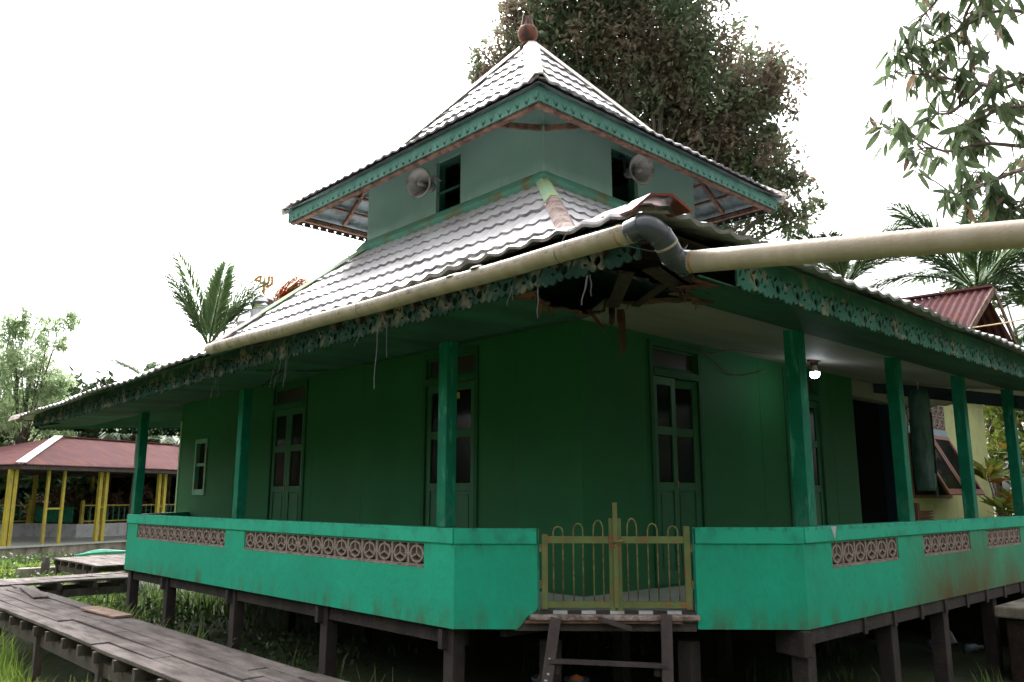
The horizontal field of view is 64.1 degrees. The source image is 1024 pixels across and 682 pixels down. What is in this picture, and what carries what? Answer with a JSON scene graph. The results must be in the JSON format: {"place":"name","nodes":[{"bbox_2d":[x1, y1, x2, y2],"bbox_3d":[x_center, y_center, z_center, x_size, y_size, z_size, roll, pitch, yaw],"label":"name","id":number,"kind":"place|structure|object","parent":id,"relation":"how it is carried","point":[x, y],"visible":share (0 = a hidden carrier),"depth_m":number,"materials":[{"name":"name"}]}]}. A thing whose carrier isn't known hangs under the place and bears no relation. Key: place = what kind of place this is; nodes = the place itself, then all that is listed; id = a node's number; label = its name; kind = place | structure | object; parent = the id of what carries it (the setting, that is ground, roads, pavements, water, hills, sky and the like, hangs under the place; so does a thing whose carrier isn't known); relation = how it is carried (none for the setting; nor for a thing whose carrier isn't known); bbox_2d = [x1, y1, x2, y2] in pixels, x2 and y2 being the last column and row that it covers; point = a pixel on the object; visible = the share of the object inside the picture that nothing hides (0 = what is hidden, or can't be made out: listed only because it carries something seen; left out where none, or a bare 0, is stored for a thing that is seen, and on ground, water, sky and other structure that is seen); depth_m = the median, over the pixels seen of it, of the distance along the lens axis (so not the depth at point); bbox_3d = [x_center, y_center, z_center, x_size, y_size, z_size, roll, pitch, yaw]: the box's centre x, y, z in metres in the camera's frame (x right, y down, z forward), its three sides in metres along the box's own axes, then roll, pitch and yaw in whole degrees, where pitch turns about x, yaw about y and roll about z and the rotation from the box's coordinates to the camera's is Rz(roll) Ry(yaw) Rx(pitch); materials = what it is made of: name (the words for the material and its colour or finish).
{"place":"outdoors","nodes":[
{"label":"outdoors","id":0,"kind":"place"},
{"bbox_2d":[0,554,121,609],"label":"meadow grass","id":1,"kind":"structure","parent":0,"point":[15,565],"depth_m":18.05,"materials":[{"name":"green plant"}]},
{"bbox_2d":[0,506,1013,681],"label":"ground","id":2,"kind":"structure","parent":0,"point":[915,652],"depth_m":9.88,"materials":[{"name":"green plant"}]},
{"bbox_2d":[0,401,14,443],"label":"forest tree","id":3,"kind":"object","parent":2,"relation":"on","point":[1,440],"visible":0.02,"depth_m":33.54,"materials":[{"name":"green plant"}]},
{"bbox_2d":[0,494,53,523],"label":"dry bush","id":4,"kind":"object","parent":2,"relation":"on","point":[24,512],"visible":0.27,"depth_m":30.34,"materials":[{"name":"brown plant"}]},
{"bbox_2d":[0,301,84,522],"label":"tree","id":5,"kind":"object","parent":2,"relation":"on","point":[45,392],"visible":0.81,"depth_m":29.71,"materials":[{"name":"green plant"}]},
{"bbox_2d":[0,422,84,523],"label":"forest tree","id":6,"kind":"object","parent":2,"relation":"on","point":[26,483],"visible":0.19,"depth_m":32.17,"materials":[{"name":"green plant"}]},
{"bbox_2d":[39,557,49,576],"bbox_3d":[-9.800,4.839,17.107,0.229,0.621,0.233,10,-15,-42],"label":"tree stump","id":7,"kind":"object","parent":2,"relation":"on","point":[45,564],"visible":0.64,"depth_m":17.12,"materials":[{"name":"grey wood"}]},
{"bbox_2d":[0,550,104,602],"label":"meadow weeds","id":8,"kind":"object","parent":2,"relation":"on","point":[16,575],"visible":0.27,"depth_m":18.26,"materials":[{"name":"green plant"}]},
{"bbox_2d":[20,430,94,523],"bbox_3d":[-19.756,6.598,34.956,6.373,6.067,5.126,4,-11,-20],"label":"forest tree","id":9,"kind":"object","parent":2,"relation":"on","point":[85,519],"visible":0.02,"depth_m":33.76,"materials":[{"name":"green plant"}]},
{"bbox_2d":[0,572,127,597],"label":"boardwalk","id":10,"kind":"structure","parent":2,"relation":"on","point":[88,584],"depth_m":12.56,"materials":[{"name":"grey wood"}]},
{"bbox_2d":[17,566,127,577],"bbox_3d":[-8.389,5.316,18.810,5.100,0.400,1.050,10,-15,-42],"label":"concrete culvert","id":11,"kind":"object","parent":2,"relation":"on","point":[30,570],"visible":0.1,"depth_m":17.50,"materials":[{"name":"grey concrete"}]},
{"bbox_2d":[40,429,116,523],"bbox_3d":[-18.525,5.759,34.090,3.993,5.286,3.413,-3,-11,16],"label":"forest tree","id":12,"kind":"object","parent":2,"relation":"on","point":[70,480],"visible":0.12,"depth_m":33.40,"materials":[{"name":"green plant"}]},
{"bbox_2d":[46,365,119,403],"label":"forest tree","id":13,"kind":"object","parent":2,"relation":"on","point":[75,390],"visible":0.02,"depth_m":36.73,"materials":[{"name":"green plant"}]},
{"bbox_2d":[48,432,121,523],"bbox_3d":[-18.176,5.996,35.676,6.225,6.277,5.233,5,-12,-24],"label":"forest tree","id":14,"kind":"object","parent":2,"relation":"on","point":[117,482],"visible":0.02,"depth_m":34.22,"materials":[{"name":"green plant"}]},
{"bbox_2d":[0,435,178,560],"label":"open pavilion","id":15,"kind":"structure","parent":2,"relation":"on","point":[93,458],"depth_m":26.46,"materials":[{"name":"yellow paint"}]},
{"bbox_2d":[0,522,126,537],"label":"white wall","id":16,"kind":"structure","parent":15,"relation":"on","point":[67,530],"depth_m":29.03,"materials":[{"name":"grey concrete"}]},
{"bbox_2d":[0,500,174,523],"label":"railing","id":17,"kind":"object","parent":16,"relation":"on","point":[52,515],"visible":0.44,"depth_m":29.18,"materials":[{"name":"yellow paint"}]},
{"bbox_2d":[35,476,155,523],"bbox_3d":[-15.790,6.571,31.412,4.542,2.708,2.478,6,-12,-29],"label":"dry bush","id":18,"kind":"object","parent":2,"relation":"on","point":[114,498],"visible":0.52,"depth_m":31.11,"materials":[{"name":"green plant"}]},
{"bbox_2d":[53,554,161,589],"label":"boardwalk","id":19,"kind":"structure","parent":2,"relation":"on","point":[93,563],"depth_m":15.87,"materials":[{"name":"grey wood"}]},
{"bbox_2d":[75,549,125,556],"bbox_3d":[-8.753,4.934,19.058,2.609,0.163,0.192,2,-11,-13],"label":"green hose","id":20,"kind":"object","parent":19,"relation":"on","point":[100,551],"visible":0.48,"depth_m":18.88,"materials":[{"name":"teal plastic"}]},
{"bbox_2d":[0,596,215,681],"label":"grass","id":21,"kind":"structure","parent":2,"relation":"on","point":[7,668],"depth_m":8.56,"materials":[{"name":"green plant"}]},
{"bbox_2d":[99,429,167,501],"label":"palm tree","id":22,"kind":"object","parent":2,"relation":"on","point":[111,436],"visible":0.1,"depth_m":32.72,"materials":[{"name":"green plant"}]},
{"bbox_2d":[94,428,173,521],"bbox_3d":[-16.199,5.868,35.258,4.296,5.515,3.651,10,-15,-42],"label":"forest tree","id":23,"kind":"object","parent":2,"relation":"on","point":[125,484],"visible":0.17,"depth_m":34.52,"materials":[{"name":"green plant"}]},
{"bbox_2d":[101,358,168,539],"bbox_3d":[-12.600,3.742,27.602,2.573,6.790,2.469,1,-11,-5],"label":"palm tree","id":24,"kind":"object","parent":2,"relation":"on","point":[153,364],"visible":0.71,"depth_m":27.49,"materials":[{"name":"green plant"}]},
{"bbox_2d":[108,429,179,516],"bbox_3d":[-16.111,6.423,37.104,7.320,6.848,5.549,10,-15,-42],"label":"forest tree","id":25,"kind":"object","parent":2,"relation":"on","point":[152,511],"visible":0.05,"depth_m":34.80,"materials":[{"name":"green plant"}]},
{"bbox_2d":[124,433,179,512],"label":"palm tree","id":26,"kind":"object","parent":2,"relation":"on","point":[173,440],"visible":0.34,"depth_m":33.74,"materials":[{"name":"green plant"}]},
{"bbox_2d":[158,443,178,511],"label":"forest tree","id":27,"kind":"object","parent":2,"relation":"on","point":[173,483],"visible":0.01,"depth_m":35.02,"materials":[{"name":"green plant"}]},
{"bbox_2d":[0,585,347,681],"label":"boardwalk","id":28,"kind":"structure","parent":2,"relation":"on","point":[68,629],"depth_m":7.13,"materials":[{"name":"grey wood"}]},
{"bbox_2d":[20,586,48,598],"bbox_3d":[-6.243,3.277,10.662,0.170,0.042,1.250,8,-13,-37],"label":"loose board","id":29,"kind":"object","parent":28,"relation":"on","point":[32,592],"visible":1,"depth_m":10.55,"materials":[{"name":"grey wood"}]},
{"bbox_2d":[80,606,132,617],"bbox_3d":[-4.402,2.935,8.856,0.920,0.032,0.200,-10,-15,42],"label":"loose board","id":30,"kind":"object","parent":28,"relation":"on","point":[106,612],"visible":1,"depth_m":8.80,"materials":[{"name":"brown wood"}]},
{"bbox_2d":[70,581,284,622],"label":"lit weeds","id":31,"kind":"object","parent":2,"relation":"on","point":[219,605],"visible":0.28,"depth_m":13.30,"materials":[{"name":"green plant"}]},
{"bbox_2d":[148,248,284,343],"bbox_3d":[-8.886,1.800,23.802,3.716,9.182,3.839,10,-15,-42],"label":"palm tree","id":32,"kind":"object","parent":2,"relation":"on","point":[208,321],"visible":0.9,"depth_m":23.63,"materials":[{"name":"green plant"}]},
{"bbox_2d":[191,273,259,337],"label":"bare twig tree","id":33,"kind":"object","parent":2,"relation":"on","point":[224,310],"visible":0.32,"depth_m":24.34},
{"bbox_2d":[78,593,380,671],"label":"grass","id":34,"kind":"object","parent":2,"relation":"on","point":[275,645],"visible":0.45,"depth_m":9.59,"materials":[{"name":"green plant"}]},
{"bbox_2d":[237,271,273,325],"bbox_3d":[-7.321,2.083,23.424,1.400,8.481,1.400,10,-15,-42],"label":"minaret","id":35,"kind":"object","parent":2,"relation":"on","point":[261,301],"visible":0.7,"depth_m":23.78,"materials":[{"name":"metal"}]},
{"bbox_2d":[222,275,309,322],"bbox_3d":[-7.140,2.168,23.351,2.792,8.291,0.936,0,-11,-1],"label":"red palm frond","id":36,"kind":"object","parent":2,"relation":"on","point":[280,293],"visible":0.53,"depth_m":23.97,"materials":[{"name":"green plant"}]},
{"bbox_2d":[333,238,352,260],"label":"bare twig tree","id":37,"kind":"object","parent":2,"relation":"on","point":[343,250],"visible":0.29,"depth_m":21.98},
{"bbox_2d":[8,13,1023,681],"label":"green prayer house","id":38,"kind":"structure","parent":2,"relation":"on","point":[618,455],"depth_m":8.53,"materials":[{"name":"paint"}]},
{"bbox_2d":[192,438,208,494],"bbox_3d":[-5.151,2.099,13.626,0.120,0.920,0.480,10,-15,-42],"label":"window","id":39,"kind":"structure","parent":38,"relation":"in","point":[201,445],"depth_m":13.68,"materials":[{"name":"paint"}]},
{"bbox_2d":[269,356,288,387],"bbox_3d":[-2.115,0.288,7.410,0.017,0.270,0.353,10,-15,-42],"label":"tattered strap","id":40,"kind":"object","parent":38,"relation":"attached to","point":[278,370],"visible":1,"depth_m":7.34,"materials":[{"name":"grey fabric"}]},
{"bbox_2d":[269,409,289,519],"bbox_3d":[-3.315,2.027,11.620,0.057,2.095,0.448,10,-15,-42],"label":"door","id":41,"kind":"structure","parent":38,"relation":"in","point":[277,490],"depth_m":11.68,"materials":[{"name":"paint"}]},
{"bbox_2d":[284,407,303,520],"bbox_3d":[-3.003,1.965,11.296,0.057,2.095,0.448,10,-15,-42],"label":"door","id":42,"kind":"structure","parent":38,"relation":"in","point":[296,419],"depth_m":11.37,"materials":[{"name":"paint"}]},
{"bbox_2d":[374,322,387,388],"bbox_3d":[-1.000,0.110,6.240,0.020,0.500,0.174,10,-15,-42],"label":"tattered strap","id":43,"kind":"object","parent":38,"relation":"hanging from","point":[376,350],"visible":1,"depth_m":6.26,"materials":[{"name":"grey fabric"}]},
{"bbox_2d":[406,167,441,197],"bbox_3d":[-1.304,-2.239,11.861,0.434,0.449,0.480,-3,-11,13],"label":"horn loudspeaker","id":44,"kind":"object","parent":38,"relation":"attached to","point":[419,182],"visible":1,"depth_m":11.80,"materials":[{"name":"grey metal"}]},
{"bbox_2d":[425,386,438,526],"bbox_3d":[-0.809,1.532,9.020,0.040,2.095,0.418,10,-15,-42],"label":"door","id":45,"kind":"structure","parent":38,"relation":"in","point":[433,392],"depth_m":9.14,"materials":[{"name":"paint"}]},
{"bbox_2d":[454,380,473,527],"bbox_3d":[-0.518,1.474,8.717,0.040,2.095,0.418,10,-15,-42],"label":"door","id":46,"kind":"structure","parent":38,"relation":"in","point":[465,405],"depth_m":8.73,"materials":[{"name":"paint"}]},
{"bbox_2d":[507,286,513,304],"bbox_3d":[-0.010,-0.293,5.247,0.014,0.120,0.069,10,-15,-42],"label":"tattered strap","id":47,"kind":"object","parent":38,"relation":"attached to","point":[510,294],"visible":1,"depth_m":5.25,"materials":[{"name":"grey fabric"}]},
{"bbox_2d":[537,288,538,317],"bbox_3d":[0.159,-0.233,5.053,0.011,0.190,0.023,4,-12,-22],"label":"tattered strap","id":48,"kind":"object","parent":38,"relation":"hanging from","point":[538,301],"visible":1,"depth_m":5.05,"materials":[{"name":"grey fabric"}]},
{"bbox_2d":[581,274,591,304],"bbox_3d":[0.436,-0.298,4.767,0.017,0.170,0.094,10,-15,-42],"label":"tattered strap","id":49,"kind":"object","parent":38,"relation":"hanging from","point":[586,287],"visible":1,"depth_m":4.77,"materials":[{"name":"grey fabric"}]},
{"bbox_2d":[205,215,1023,353],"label":"gutter pipe","id":50,"kind":"object","parent":38,"relation":"attached to","point":[658,235],"visible":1,"depth_m":4.02,"materials":[{"name":"grey plastic"}]},
{"bbox_2d":[618,153,653,184],"bbox_3d":[1.729,-2.414,11.566,0.440,0.481,0.408,10,-15,-42],"label":"horn loudspeaker","id":51,"kind":"object","parent":38,"relation":"attached to","point":[640,170],"visible":0.98,"depth_m":11.55,"materials":[{"name":"grey metal"}]},
{"bbox_2d":[653,375,681,585],"bbox_3d":[1.575,1.406,8.358,0.398,2.095,0.057,10,-15,-42],"label":"door","id":52,"kind":"structure","parent":38,"relation":"in","point":[664,387],"depth_m":8.38,"materials":[{"name":"paint"}]},
{"bbox_2d":[675,381,702,581],"bbox_3d":[1.835,1.466,8.675,0.406,2.095,0.039,6,-12,-29],"label":"door","id":53,"kind":"structure","parent":38,"relation":"in","point":[690,503],"depth_m":8.74,"materials":[{"name":"paint"}]},
{"bbox_2d":[691,346,809,375],"bbox_3d":[2.716,0.216,9.159,1.552,0.255,0.640,10,-15,-42],"label":"electric cable","id":54,"kind":"object","parent":38,"relation":"attached to","point":[701,350],"visible":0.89,"depth_m":9.18,"materials":[{"name":"black plastic"}]},
{"bbox_2d":[807,360,819,377],"bbox_3d":[3.496,0.323,9.447,0.150,0.221,0.150,10,-15,-42],"label":"light bulb","id":55,"kind":"object","parent":38,"relation":"attached to","point":[814,372],"visible":0.96,"depth_m":9.41,"materials":[{"name":"white glass"}]},
{"bbox_2d":[809,401,825,525],"bbox_3d":[3.880,1.814,10.503,0.418,2.095,0.040,10,-15,-42],"label":"door","id":56,"kind":"structure","parent":38,"relation":"in","point":[813,407],"depth_m":10.61,"materials":[{"name":"paint"}]},
{"bbox_2d":[908,382,936,490],"bbox_3d":[5.451,1.212,10.863,0.290,1.533,0.288,10,-15,-42],"label":"slit drum","id":57,"kind":"object","parent":38,"relation":"hanging from","point":[922,443],"visible":0.99,"depth_m":10.75,"materials":[{"name":"wood"}]},
{"bbox_2d":[114,592,1023,681],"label":"shade weeds","id":58,"kind":"object","parent":2,"relation":"on","point":[825,653],"visible":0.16,"depth_m":9.72,"materials":[{"name":"green plant"}]},
{"bbox_2d":[541,614,673,681],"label":"wooden ladder","id":59,"kind":"object","parent":2,"relation":"on","point":[663,668],"visible":1,"depth_m":6.19,"materials":[{"name":"brown wood"}]},
{"bbox_2d":[462,0,828,240],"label":"broadleaf tree","id":60,"kind":"object","parent":2,"relation":"on","point":[658,66],"visible":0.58,"depth_m":23.86,"materials":[{"name":"green plant"}]},
{"bbox_2d":[754,208,939,279],"bbox_3d":[8.924,1.367,21.300,4.961,9.095,4.420,-4,-11,19],"label":"palm tree","id":61,"kind":"object","parent":2,"relation":"on","point":[857,268],"visible":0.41,"depth_m":21.46,"materials":[{"name":"green plant"}]},
{"bbox_2d":[927,637,931,649],"bbox_3d":[5.301,3.799,10.288,0.119,0.144,0.286,-6,-12,30],"label":"plastic bottle","id":62,"kind":"object","parent":2,"relation":"on","point":[929,644],"visible":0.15,"depth_m":10.19,"materials":[{"name":"plastic"}]},
{"bbox_2d":[854,199,1023,516],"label":"palm tree","id":63,"kind":"object","parent":2,"relation":"on","point":[989,262],"visible":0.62,"depth_m":20.13,"materials":[{"name":"green plant"}]},
{"bbox_2d":[859,0,1023,224],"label":"mango tree","id":64,"kind":"object","parent":2,"relation":"on","point":[996,194],"visible":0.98,"depth_m":5.73,"materials":[{"name":"green plant"}]},
{"bbox_2d":[949,630,957,645],"bbox_3d":[5.545,3.731,10.336,0.092,0.230,0.180,2,-11,-11],"label":"plastic bottle","id":65,"kind":"object","parent":2,"relation":"on","point":[953,640],"visible":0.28,"depth_m":10.28,"materials":[{"name":"white plastic"}]},
{"bbox_2d":[902,284,1018,520],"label":"yellow green house","id":66,"kind":"structure","parent":2,"relation":"on","point":[969,308],"depth_m":15.67,"materials":[{"name":"paint"}]},
{"bbox_2d":[907,432,952,497],"bbox_3d":[7.166,2.159,14.076,1.750,1.070,0.115,10,-15,-42],"label":"window frame","id":67,"kind":"structure","parent":66,"relation":"in","point":[946,495],"depth_m":13.53,"materials":[{"name":"wood"}]},
{"bbox_2d":[909,433,961,494],"bbox_3d":[7.081,2.035,13.560,0.820,1.029,0.546,10,-15,-42],"label":"window","id":68,"kind":"structure","parent":66,"relation":"in","point":[945,474],"depth_m":13.48,"materials":[{"name":"brown wood"}]},
{"bbox_2d":[934,435,985,494],"bbox_3d":[7.699,2.144,14.133,0.820,1.029,0.546,10,-15,-42],"label":"window","id":69,"kind":"structure","parent":66,"relation":"in","point":[944,444],"depth_m":14.18,"materials":[{"name":"glass"}]},
{"bbox_2d":[972,318,1023,327],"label":"rope","id":70,"kind":"object","parent":66,"relation":"attached to","point":[999,323],"visible":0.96,"depth_m":14.02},
{"bbox_2d":[962,643,983,652],"bbox_3d":[5.625,3.745,9.962,0.239,0.110,0.100,0,-11,-2],"label":"plastic bottle","id":71,"kind":"object","parent":2,"relation":"on","point":[969,648],"visible":1,"depth_m":9.93,"materials":[{"name":"plastic"}]},
{"bbox_2d":[939,260,1023,438],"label":"forest tree","id":72,"kind":"object","parent":2,"relation":"on","point":[993,301],"visible":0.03,"depth_m":23.80,"materials":[{"name":"green plant"}]},
{"bbox_2d":[942,264,1023,293],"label":"palm tree","id":73,"kind":"object","parent":2,"relation":"on","point":[1006,274],"visible":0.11,"depth_m":19.71,"materials":[{"name":"green plant"}]},
{"bbox_2d":[970,664,1004,681],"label":"grass tuft","id":74,"kind":"object","parent":2,"relation":"on","point":[988,676],"visible":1,"depth_m":8.09,"materials":[{"name":"green plant"}]},
{"bbox_2d":[972,274,1023,345],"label":"palm tree","id":75,"kind":"object","parent":2,"relation":"on","point":[1020,298],"visible":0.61,"depth_m":19.69,"materials":[{"name":"green plant"}]},
{"bbox_2d":[973,438,1023,516],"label":"croton plant","id":76,"kind":"object","parent":2,"relation":"on","point":[994,473],"visible":0.42,"depth_m":13.25,"materials":[{"name":"green plant"}]},
{"bbox_2d":[982,405,1023,488],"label":"forest tree","id":77,"kind":"object","parent":2,"relation":"on","point":[997,422],"visible":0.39,"depth_m":18.88,"materials":[{"name":"green plant"}]},
{"bbox_2d":[994,598,1023,681],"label":"concrete tank","id":78,"kind":"object","parent":2,"relation":"on","point":[1012,612],"visible":1,"depth_m":8.87,"materials":[{"name":"grey concrete"}]},
{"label":"wooden bench","id":79,"kind":"object","parent":2,"relation":"on","visible":0},
{"bbox_2d":[531,674,538,681],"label":"flower pot","id":80,"kind":"object","parent":79,"relation":"on","point":[535,678],"visible":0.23,"depth_m":6.74,"materials":[{"name":"blue plastic"}]},
{"bbox_2d":[564,674,589,681],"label":"flower pot","id":81,"kind":"object","parent":79,"relation":"on","point":[576,678],"visible":1,"depth_m":6.79,"materials":[{"name":"orange ceramic"}]},
{"bbox_2d":[0,0,1023,499],"label":"sky","id":82,"kind":"structure","parent":0,"point":[133,132],"materials":[{"name":"white"}]}
]}

